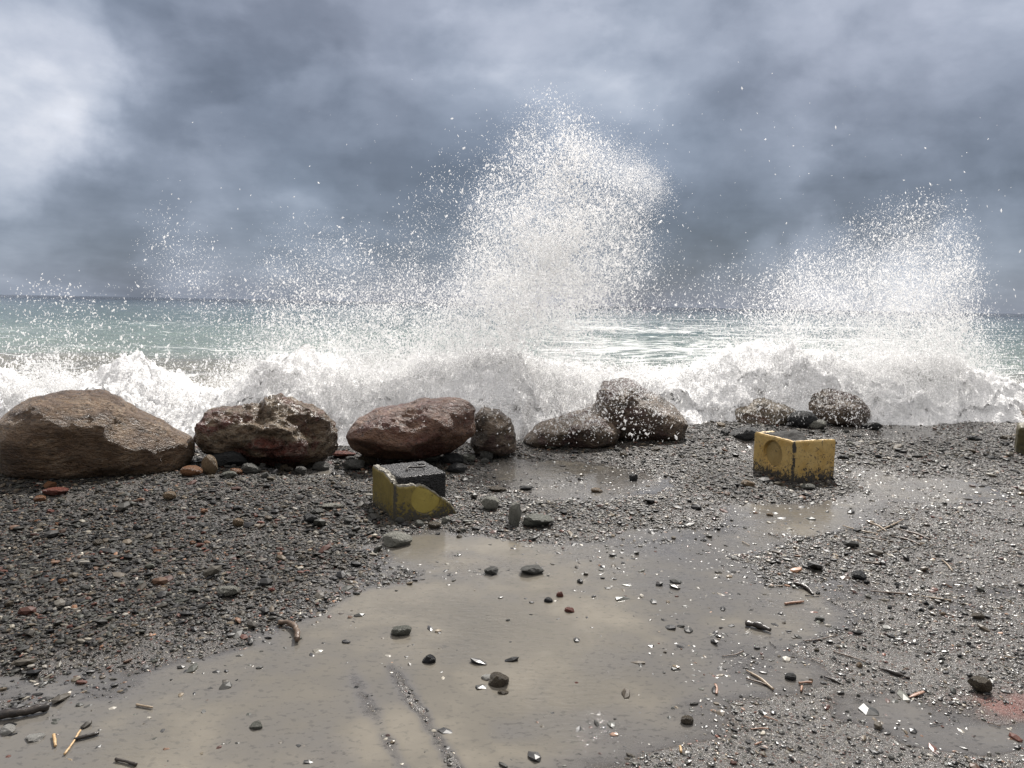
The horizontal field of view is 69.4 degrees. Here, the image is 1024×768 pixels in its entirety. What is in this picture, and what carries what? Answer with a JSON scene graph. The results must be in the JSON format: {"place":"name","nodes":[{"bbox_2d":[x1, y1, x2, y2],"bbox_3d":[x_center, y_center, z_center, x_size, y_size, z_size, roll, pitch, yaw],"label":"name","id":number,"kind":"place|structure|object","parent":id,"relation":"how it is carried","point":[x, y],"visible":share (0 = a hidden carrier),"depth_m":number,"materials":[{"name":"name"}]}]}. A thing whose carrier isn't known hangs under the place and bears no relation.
{"place":"outdoors","nodes":[
{"label":"outdoors","id":0,"kind":"place"},
{"bbox_2d":[0,420,1023,767],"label":"ground","id":1,"kind":"structure","parent":0,"point":[1004,715],"depth_m":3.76,"materials":[{"name":"gravel"}]},
{"bbox_2d":[33,495,45,501],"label":"stone","id":2,"kind":"object","parent":1,"relation":"on","point":[38,498],"visible":0.98,"depth_m":5.17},
{"bbox_2d":[42,481,56,488],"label":"stone","id":3,"kind":"object","parent":1,"relation":"on","point":[49,484],"visible":0.88,"depth_m":5.49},
{"bbox_2d":[42,487,68,495],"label":"stone","id":4,"kind":"object","parent":1,"relation":"on","point":[53,491],"visible":0.96,"depth_m":5.30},
{"bbox_2d":[81,585,89,589],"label":"stone","id":5,"kind":"object","parent":1,"relation":"on","point":[86,587],"visible":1,"depth_m":3.78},
{"bbox_2d":[0,389,194,479],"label":"boulder","id":6,"kind":"object","parent":1,"relation":"on","point":[70,434],"visible":0.81,"depth_m":5.79,"materials":[{"name":"stone"}]},
{"bbox_2d":[92,539,103,545],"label":"stone","id":7,"kind":"object","parent":1,"relation":"on","point":[97,542],"visible":0.95,"depth_m":4.42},
{"bbox_2d":[133,525,142,530],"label":"stone","id":8,"kind":"object","parent":1,"relation":"on","point":[137,527],"visible":0.99,"depth_m":4.71,"materials":[{"name":"stone"}]},
{"bbox_2d":[163,491,175,499],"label":"stone","id":9,"kind":"object","parent":1,"relation":"on","point":[169,495],"visible":1,"depth_m":5.29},
{"bbox_2d":[180,465,202,475],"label":"stone","id":10,"kind":"object","parent":1,"relation":"on","point":[190,470],"visible":0.97,"depth_m":6.01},
{"bbox_2d":[201,455,217,474],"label":"rock","id":11,"kind":"object","parent":1,"relation":"on","point":[209,464],"visible":0.91,"depth_m":6.15,"materials":[{"name":"beige stone"}]},
{"bbox_2d":[208,451,248,465],"bbox_3d":[-2.522,0.656,6.570,0.344,0.157,0.301,-3,8,-35],"label":"rock","id":12,"kind":"object","parent":1,"relation":"on","point":[230,458],"visible":0.68,"depth_m":6.47,"materials":[{"name":"stone"}]},
{"bbox_2d":[218,586,239,595],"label":"stone","id":13,"kind":"object","parent":1,"relation":"on","point":[228,590],"visible":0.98,"depth_m":3.79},
{"bbox_2d":[221,471,236,477],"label":"stone","id":14,"kind":"object","parent":1,"relation":"on","point":[230,474],"visible":1,"depth_m":6.05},
{"bbox_2d":[230,468,242,473],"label":"stone","id":15,"kind":"object","parent":1,"relation":"on","point":[238,471],"visible":0.71,"depth_m":6.16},
{"bbox_2d":[232,518,243,526],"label":"stone","id":16,"kind":"object","parent":1,"relation":"on","point":[236,522],"visible":1,"depth_m":4.90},
{"bbox_2d":[240,463,260,472],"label":"stone","id":17,"kind":"object","parent":1,"relation":"on","point":[248,468],"visible":0.94,"depth_m":6.22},
{"bbox_2d":[262,472,269,477],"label":"stone","id":18,"kind":"object","parent":1,"relation":"on","point":[265,474],"visible":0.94,"depth_m":6.12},
{"bbox_2d":[193,393,338,467],"bbox_3d":[-2.265,0.440,6.890,1.238,0.728,0.889,1,6,0],"label":"boulder","id":19,"kind":"object","parent":1,"relation":"on","point":[281,428],"visible":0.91,"depth_m":6.59,"materials":[{"name":"stone"}]},
{"bbox_2d":[280,464,287,470],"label":"stone","id":20,"kind":"object","parent":1,"relation":"on","point":[283,466],"visible":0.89,"depth_m":6.60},
{"bbox_2d":[295,466,306,474],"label":"stone","id":21,"kind":"object","parent":1,"relation":"on","point":[301,470],"visible":0.98,"depth_m":6.48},
{"bbox_2d":[303,514,317,522],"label":"stone","id":22,"kind":"object","parent":1,"relation":"on","point":[310,518],"visible":0.88,"depth_m":5.03,"materials":[{"name":"stone"}]},
{"bbox_2d":[310,508,323,513],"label":"stone","id":23,"kind":"object","parent":1,"relation":"on","point":[318,510],"visible":1,"depth_m":5.21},
{"bbox_2d":[312,461,329,470],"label":"stone","id":24,"kind":"object","parent":1,"relation":"on","point":[322,466],"visible":1,"depth_m":6.77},
{"bbox_2d":[322,503,344,508],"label":"stone","id":25,"kind":"object","parent":1,"relation":"on","point":[332,505],"visible":0.98,"depth_m":5.33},
{"bbox_2d":[332,451,355,456],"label":"stone","id":26,"kind":"object","parent":1,"relation":"on","point":[342,454],"visible":0.79,"depth_m":7.28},
{"bbox_2d":[344,518,351,523],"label":"stone","id":27,"kind":"object","parent":1,"relation":"on","point":[347,520],"visible":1,"depth_m":5.06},
{"bbox_2d":[342,459,363,469],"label":"rock","id":28,"kind":"object","parent":1,"relation":"on","point":[354,464],"visible":0.94,"depth_m":6.75,"materials":[{"name":"grey stone"}]},
{"bbox_2d":[358,455,376,464],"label":"stone","id":29,"kind":"object","parent":1,"relation":"on","point":[369,460],"visible":0.62,"depth_m":7.00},
{"bbox_2d":[382,531,411,547],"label":"rock","id":30,"kind":"object","parent":1,"relation":"on","point":[392,539],"visible":0.98,"depth_m":4.71,"materials":[{"name":"stone"}]},
{"bbox_2d":[395,517,404,523],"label":"stone","id":31,"kind":"object","parent":1,"relation":"on","point":[398,520],"visible":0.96,"depth_m":5.18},
{"bbox_2d":[346,397,475,459],"bbox_3d":[-0.966,0.432,7.090,1.235,0.600,0.998,1,6,0],"label":"boulder","id":32,"kind":"object","parent":1,"relation":"on","point":[421,428],"visible":1,"depth_m":6.80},
{"bbox_2d":[372,461,456,520],"bbox_3d":[-0.736,0.816,5.539,0.492,0.435,0.510,-2,7,-29],"label":"concrete block","id":33,"kind":"object","parent":1,"relation":"on","point":[408,491],"depth_m":5.36,"materials":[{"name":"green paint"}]},
{"bbox_2d":[422,455,441,460],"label":"stone","id":34,"kind":"object","parent":1,"relation":"on","point":[435,458],"visible":0.48,"depth_m":7.13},
{"bbox_2d":[428,521,440,527],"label":"stone","id":35,"kind":"object","parent":1,"relation":"on","point":[432,524],"visible":1,"depth_m":5.10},
{"bbox_2d":[442,517,449,522],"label":"stone","id":36,"kind":"object","parent":1,"relation":"on","point":[445,519],"visible":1,"depth_m":5.20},
{"bbox_2d":[440,453,463,463],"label":"rock","id":37,"kind":"object","parent":1,"relation":"on","point":[449,458],"visible":0.9,"depth_m":7.06,"materials":[{"name":"stone"}]},
{"bbox_2d":[447,462,466,472],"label":"stone","id":38,"kind":"object","parent":1,"relation":"on","point":[456,467],"visible":0.99,"depth_m":6.74,"materials":[{"name":"stone"}]},
{"bbox_2d":[462,454,474,461],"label":"stone","id":39,"kind":"object","parent":1,"relation":"on","point":[469,457],"visible":0.71,"depth_m":7.14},
{"bbox_2d":[480,451,492,459],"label":"rock","id":40,"kind":"object","parent":1,"relation":"on","point":[486,454],"visible":0.77,"depth_m":7.31,"materials":[{"name":"grey stone"}]},
{"bbox_2d":[480,496,499,509],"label":"rock","id":41,"kind":"object","parent":1,"relation":"on","point":[489,502],"visible":0.98,"depth_m":5.54,"materials":[{"name":"stone"}]},
{"bbox_2d":[470,406,515,456],"bbox_3d":[-0.190,0.496,7.591,0.481,0.522,0.678,1,6,0],"label":"boulder","id":42,"kind":"object","parent":1,"relation":"on","point":[485,437],"visible":0.84,"depth_m":7.37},
{"bbox_2d":[489,486,506,490],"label":"stone","id":43,"kind":"object","parent":1,"relation":"on","point":[495,488],"visible":1,"depth_m":6.12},
{"bbox_2d":[0,423,1023,767],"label":"puddle water","id":44,"kind":"structure","parent":1,"relation":"on","point":[290,695],"depth_m":3.18,"materials":[{"name":"liquid"}]},
{"bbox_2d":[0,724,14,734],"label":"stone","id":45,"kind":"object","parent":44,"relation":"on","point":[7,729],"visible":1,"depth_m":2.63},
{"bbox_2d":[0,702,49,719],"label":"stick","id":46,"kind":"object","parent":44,"relation":"on","point":[16,712],"visible":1,"depth_m":2.73,"materials":[{"name":"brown wood"}]},
{"bbox_2d":[26,733,44,741],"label":"stone","id":47,"kind":"object","parent":44,"relation":"on","point":[34,737],"visible":1,"depth_m":2.59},
{"bbox_2d":[52,733,56,746],"bbox_3d":[-1.596,1.243,2.582,0.012,0.012,0.081,-3,8,-36],"label":"splinter","id":48,"kind":"object","parent":44,"relation":"on","point":[54,739],"visible":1,"depth_m":2.58,"materials":[{"name":"wood"}]},
{"bbox_2d":[63,729,80,754],"bbox_3d":[-1.528,1.245,2.576,0.010,0.008,0.145,0,6,-11],"label":"splinter","id":49,"kind":"object","parent":44,"relation":"on","point":[71,744],"visible":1,"depth_m":2.56,"materials":[{"name":"wood"}]},
{"bbox_2d":[73,732,98,739],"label":"twig","id":50,"kind":"object","parent":44,"relation":"on","point":[86,736],"visible":1,"depth_m":2.60,"materials":[{"name":"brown wood"}]},
{"bbox_2d":[114,757,137,765],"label":"twig","id":51,"kind":"object","parent":44,"relation":"on","point":[127,761],"visible":1,"depth_m":2.47,"materials":[{"name":"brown wood"}]},
{"bbox_2d":[136,703,152,707],"bbox_3d":[-1.395,1.223,2.809,0.075,0.009,0.009,3,6,14],"label":"straw","id":52,"kind":"object","parent":44,"relation":"on","point":[141,705],"visible":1,"depth_m":2.81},
{"bbox_2d":[249,720,262,729],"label":"stone","id":53,"kind":"object","parent":44,"relation":"on","point":[255,725],"visible":1,"depth_m":2.69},
{"bbox_2d":[278,620,299,641],"bbox_3d":[-1.027,1.145,3.461,0.065,0.036,0.240,-4,8,-37],"label":"driftwood","id":54,"kind":"object","parent":44,"relation":"on","point":[293,625],"visible":1,"depth_m":3.47,"materials":[{"name":"brown wood"}]},
{"bbox_2d":[391,625,411,635],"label":"rock","id":55,"kind":"object","parent":44,"relation":"on","point":[403,630],"visible":1,"depth_m":3.45,"materials":[{"name":"grey stone"}]},
{"bbox_2d":[415,520,423,526],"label":"stone","id":56,"kind":"object","parent":44,"relation":"on","point":[419,523],"visible":1,"depth_m":5.12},
{"bbox_2d":[422,654,435,663],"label":"stone","id":57,"kind":"object","parent":44,"relation":"on","point":[429,659],"visible":1,"depth_m":3.20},
{"bbox_2d":[481,674,490,679],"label":"stone","id":58,"kind":"object","parent":44,"relation":"on","point":[486,677],"visible":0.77,"depth_m":3.07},
{"bbox_2d":[484,566,497,574],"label":"stone","id":59,"kind":"object","parent":44,"relation":"on","point":[490,570],"visible":1,"depth_m":4.26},
{"bbox_2d":[488,672,508,687],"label":"rock","id":60,"kind":"object","parent":44,"relation":"on","point":[498,679],"visible":1,"depth_m":3.01,"materials":[{"name":"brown stone"}]},
{"bbox_2d":[497,689,508,694],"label":"stone","id":61,"kind":"object","parent":44,"relation":"on","point":[502,691],"visible":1,"depth_m":2.96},
{"bbox_2d":[519,485,531,489],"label":"stone","id":62,"kind":"object","parent":44,"relation":"on","point":[523,487],"visible":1,"depth_m":6.21,"materials":[{"name":"stone"}]},
{"bbox_2d":[520,564,543,574],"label":"stone","id":63,"kind":"object","parent":44,"relation":"on","point":[534,569],"visible":1,"depth_m":4.27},
{"bbox_2d":[544,597,552,602],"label":"stone","id":64,"kind":"object","parent":44,"relation":"on","point":[548,599],"visible":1,"depth_m":3.88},
{"bbox_2d":[564,607,573,612],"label":"stone","id":65,"kind":"object","parent":44,"relation":"on","point":[569,609],"visible":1,"depth_m":3.76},
{"bbox_2d":[591,488,602,492],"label":"stone","id":66,"kind":"object","parent":44,"relation":"on","point":[596,490],"visible":1,"depth_m":6.17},
{"bbox_2d":[629,473,637,480],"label":"stone","id":67,"kind":"object","parent":44,"relation":"on","point":[633,477],"visible":1,"depth_m":6.61,"materials":[{"name":"stone"}]},
{"bbox_2d":[681,715,693,724],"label":"stone","id":68,"kind":"object","parent":44,"relation":"on","point":[687,719],"visible":1,"depth_m":2.77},
{"bbox_2d":[745,620,771,631],"bbox_3d":[1.199,1.176,3.602,0.127,0.037,0.038,5,7,32],"label":"stick","id":69,"kind":"object","parent":44,"relation":"on","point":[757,625],"visible":1,"depth_m":3.60,"materials":[{"name":"brown wood"}]},
{"bbox_2d":[746,670,773,689],"bbox_3d":[1.040,1.236,3.100,0.016,0.015,0.170,-1,7,-21],"label":"stick","id":70,"kind":"object","parent":44,"relation":"on","point":[762,680],"visible":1,"depth_m":3.09,"materials":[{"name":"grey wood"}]},
{"bbox_2d":[746,677,774,688],"bbox_3d":[1.032,1.240,3.072,0.121,0.009,0.014,7,8,41],"label":"twig","id":71,"kind":"object","parent":44,"relation":"on","point":[757,681],"visible":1,"depth_m":3.08,"materials":[{"name":"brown wood"}]},
{"bbox_2d":[785,673,795,680],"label":"stone","id":72,"kind":"object","parent":44,"relation":"on","point":[790,676],"visible":1,"depth_m":3.11,"materials":[{"name":"stone"}]},
{"bbox_2d":[784,601,803,604],"bbox_3d":[1.494,1.157,3.917,0.124,0.014,0.015,-1,7,-19],"label":"splinter","id":73,"kind":"object","parent":44,"relation":"on","point":[791,602],"visible":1,"depth_m":3.91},
{"bbox_2d":[793,582,813,594],"bbox_3d":[1.631,1.133,4.111,0.045,0.026,0.168,-1,7,-20],"label":"stick","id":74,"kind":"object","parent":44,"relation":"on","point":[806,587],"visible":1,"depth_m":4.12,"materials":[{"name":"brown wood"}]},
{"bbox_2d":[803,635,836,640],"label":"twig","id":75,"kind":"object","parent":44,"relation":"on","point":[820,638],"visible":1,"depth_m":3.49,"materials":[{"name":"brown wood"}]},
{"bbox_2d":[842,525,879,533],"bbox_3d":[2.447,1.028,5.213,0.048,0.019,0.267,-4,8,-38],"label":"reed stem","id":76,"kind":"object","parent":44,"relation":"on","point":[861,530],"visible":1,"depth_m":5.17,"materials":[{"name":"beige plant"}]},
{"bbox_2d":[877,519,903,531],"bbox_3d":[2.745,1.020,5.349,0.504,0.017,0.017,-5,8,-43],"label":"reed stem","id":77,"kind":"object","parent":44,"relation":"on","point":[893,524],"visible":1,"depth_m":5.34,"materials":[{"name":"beige plant"}]},
{"bbox_2d":[870,590,916,594],"bbox_3d":[2.100,1.150,4.073,0.236,0.011,0.012,2,6,11],"label":"reed stem","id":78,"kind":"object","parent":44,"relation":"on","point":[890,592],"visible":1,"depth_m":4.07,"materials":[{"name":"brown plant"}]},
{"bbox_2d":[508,502,521,524],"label":"rock","id":79,"kind":"object","parent":1,"relation":"on","point":[515,513],"visible":0.92,"depth_m":5.19,"materials":[{"name":"stone"}]},
{"bbox_2d":[522,513,553,525],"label":"rock","id":80,"kind":"object","parent":1,"relation":"on","point":[534,519],"visible":1,"depth_m":5.15,"materials":[{"name":"grey stone"}]},
{"bbox_2d":[523,413,620,447],"bbox_3d":[0.668,0.542,8.273,1.086,0.432,0.923,1,6,0],"label":"boulder","id":81,"kind":"object","parent":1,"relation":"on","point":[583,438],"visible":0.73,"depth_m":7.90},
{"bbox_2d":[566,378,687,440],"bbox_3d":[1.234,0.341,8.775,1.679,0.819,1.259,1,6,0],"label":"boulder","id":82,"kind":"object","parent":1,"relation":"on","point":[658,429],"visible":0.48,"depth_m":8.27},
{"bbox_2d":[720,429,729,434],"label":"stone","id":83,"kind":"object","parent":1,"relation":"on","point":[724,431],"visible":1,"depth_m":8.71,"materials":[{"name":"stone"}]},
{"bbox_2d":[729,426,757,440],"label":"rock","id":84,"kind":"object","parent":1,"relation":"on","point":[745,433],"visible":0.79,"depth_m":8.67,"materials":[{"name":"stone"}]},
{"bbox_2d":[741,480,754,486],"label":"stone","id":85,"kind":"object","parent":1,"relation":"on","point":[746,483],"visible":0.98,"depth_m":6.38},
{"bbox_2d":[735,397,795,424],"bbox_3d":[3.385,0.418,10.101,1.072,0.478,0.992,1,6,0],"label":"boulder","id":86,"kind":"object","parent":1,"relation":"on","point":[754,406],"visible":0.39,"depth_m":9.72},
{"bbox_2d":[753,429,835,481],"bbox_3d":[2.630,0.703,6.923,0.488,0.482,0.533,-1,7,-22],"label":"concrete block","id":87,"kind":"object","parent":1,"relation":"on","point":[793,455],"depth_m":6.72,"materials":[{"name":"paint"}]},
{"bbox_2d":[787,411,817,427],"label":"rock","id":88,"kind":"object","parent":1,"relation":"on","point":[808,419],"visible":0.87,"depth_m":9.48,"materials":[{"name":"stone"}]},
{"bbox_2d":[800,484,814,488],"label":"stone","id":89,"kind":"object","parent":1,"relation":"on","point":[806,486],"visible":1,"depth_m":6.35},
{"bbox_2d":[809,419,826,428],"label":"stone","id":90,"kind":"object","parent":1,"relation":"on","point":[818,424],"visible":0.73,"depth_m":9.46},
{"bbox_2d":[824,675,843,685],"bbox_3d":[1.350,1.242,3.103,0.014,0.014,0.088,-3,8,-36],"label":"stick","id":91,"kind":"object","parent":1,"relation":"on","point":[833,679],"visible":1,"depth_m":3.10,"materials":[{"name":"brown wood"}]},
{"bbox_2d":[808,388,870,426],"bbox_3d":[4.443,0.357,10.293,1.008,0.608,1.120,1,6,0],"label":"boulder","id":92,"kind":"object","parent":1,"relation":"on","point":[843,413],"visible":0.46,"depth_m":9.89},
{"bbox_2d":[833,651,870,663],"bbox_3d":[1.521,1.223,3.312,0.161,0.007,0.010,7,8,43],"label":"twig","id":93,"kind":"object","parent":1,"relation":"on","point":[850,656],"visible":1,"depth_m":3.31,"materials":[{"name":"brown wood"}]},
{"bbox_2d":[851,570,866,579],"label":"stone","id":94,"kind":"object","parent":1,"relation":"on","point":[859,574],"visible":1,"depth_m":4.29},
{"bbox_2d":[861,422,882,429],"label":"stone","id":95,"kind":"object","parent":1,"relation":"on","point":[875,425],"visible":0.94,"depth_m":9.66,"materials":[{"name":"stone"}]},
{"bbox_2d":[856,535,893,541],"bbox_3d":[2.459,1.046,5.015,0.228,0.014,0.014,5,7,30],"label":"reed stem","id":96,"kind":"object","parent":1,"relation":"on","point":[875,538],"visible":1,"depth_m":5.01,"materials":[{"name":"beige plant"}]},
{"bbox_2d":[879,667,909,678],"bbox_3d":[1.635,1.235,3.167,0.125,0.020,0.021,6,8,40],"label":"stick","id":97,"kind":"object","parent":1,"relation":"on","point":[895,673],"visible":1,"depth_m":3.16,"materials":[{"name":"grey wood"}]},
{"bbox_2d":[891,535,920,544],"bbox_3d":[2.670,1.054,4.996,0.040,0.015,0.218,-2,7,-29],"label":"reed stem","id":98,"kind":"object","parent":1,"relation":"on","point":[906,539],"visible":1,"depth_m":5.01,"materials":[{"name":"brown wood"}]},
{"bbox_2d":[898,529,930,539],"bbox_3d":[2.800,1.040,5.138,0.029,0.015,0.258,-1,7,-22],"label":"reed stem","id":99,"kind":"object","parent":1,"relation":"on","point":[915,533],"visible":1,"depth_m":5.14,"materials":[{"name":"beige plant"}]},
{"bbox_2d":[909,691,924,697],"bbox_3d":[1.641,1.258,3.000,0.093,0.008,0.017,-2,7,-25],"label":"wood chip","id":100,"kind":"object","parent":1,"relation":"on","point":[917,693],"visible":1,"depth_m":3.00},
{"bbox_2d":[921,595,951,600],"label":"reed stem","id":101,"kind":"object","parent":1,"relation":"on","point":[935,598],"visible":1,"depth_m":4.00,"materials":[{"name":"beige plant"}]},
{"bbox_2d":[967,436,980,440],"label":"stone","id":102,"kind":"object","parent":1,"relation":"on","point":[972,438],"visible":0.94,"depth_m":8.91,"materials":[{"name":"stone"}]},
{"bbox_2d":[971,613,984,619],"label":"stone","id":103,"kind":"object","parent":1,"relation":"on","point":[979,616],"visible":1,"depth_m":3.75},
{"bbox_2d":[967,676,992,692],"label":"rock","id":104,"kind":"object","parent":1,"relation":"on","point":[980,684],"visible":1,"depth_m":3.03,"materials":[{"name":"brown stone"}]},
{"bbox_2d":[987,455,997,459],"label":"stone","id":105,"kind":"object","parent":1,"relation":"on","point":[991,457],"visible":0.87,"depth_m":7.75,"materials":[{"name":"stone"}]},
{"bbox_2d":[1000,435,1013,439],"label":"stone","id":106,"kind":"object","parent":1,"relation":"on","point":[1003,437],"visible":0.94,"depth_m":8.99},
{"bbox_2d":[1014,422,1023,453],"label":"concrete block","id":107,"kind":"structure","parent":1,"relation":"on","point":[1019,443],"depth_m":8.05,"materials":[{"name":"green paint"}]},
{"bbox_2d":[0,294,1023,392],"bbox_3d":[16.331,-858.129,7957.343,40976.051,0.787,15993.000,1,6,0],"label":"sea","id":108,"kind":"structure","parent":0,"point":[179,346],"depth_m":55.37,"materials":[{"name":"liquid"}]},
{"bbox_2d":[0,200,322,428],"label":"sea spray","id":109,"kind":"object","parent":108,"relation":"on","point":[63,373],"visible":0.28,"depth_m":8.58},
{"bbox_2d":[0,207,1022,434],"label":"sea spray","id":110,"kind":"object","parent":108,"relation":"on","point":[357,369],"visible":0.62,"depth_m":8.69,"materials":[{"name":"liquid"}]},
{"bbox_2d":[0,338,1023,445],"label":"surf foam","id":111,"kind":"object","parent":108,"relation":"on","point":[943,414],"visible":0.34,"depth_m":9.57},
{"bbox_2d":[359,83,706,419],"bbox_3d":[0.250,-1.502,9.088,4.677,4.676,3.838,1,6,0],"label":"sea spray","id":112,"kind":"object","parent":108,"relation":"on","point":[525,283],"visible":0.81,"depth_m":9.14,"materials":[{"name":"liquid"}]},
{"bbox_2d":[129,73,1020,452],"bbox_3d":[0.703,-1.804,8.751,11.513,5.183,5.261,1,6,0],"label":"sea spray","id":113,"kind":"object","parent":108,"relation":"on","point":[595,419],"visible":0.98,"depth_m":7.53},
{"bbox_2d":[632,182,1023,427],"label":"sea spray","id":114,"kind":"object","parent":108,"relation":"on","point":[884,347],"visible":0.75,"depth_m":10.73,"materials":[{"name":"liquid"}]},
{"bbox_2d":[0,0,1023,313],"label":"sky","id":115,"kind":"structure","parent":0,"point":[100,100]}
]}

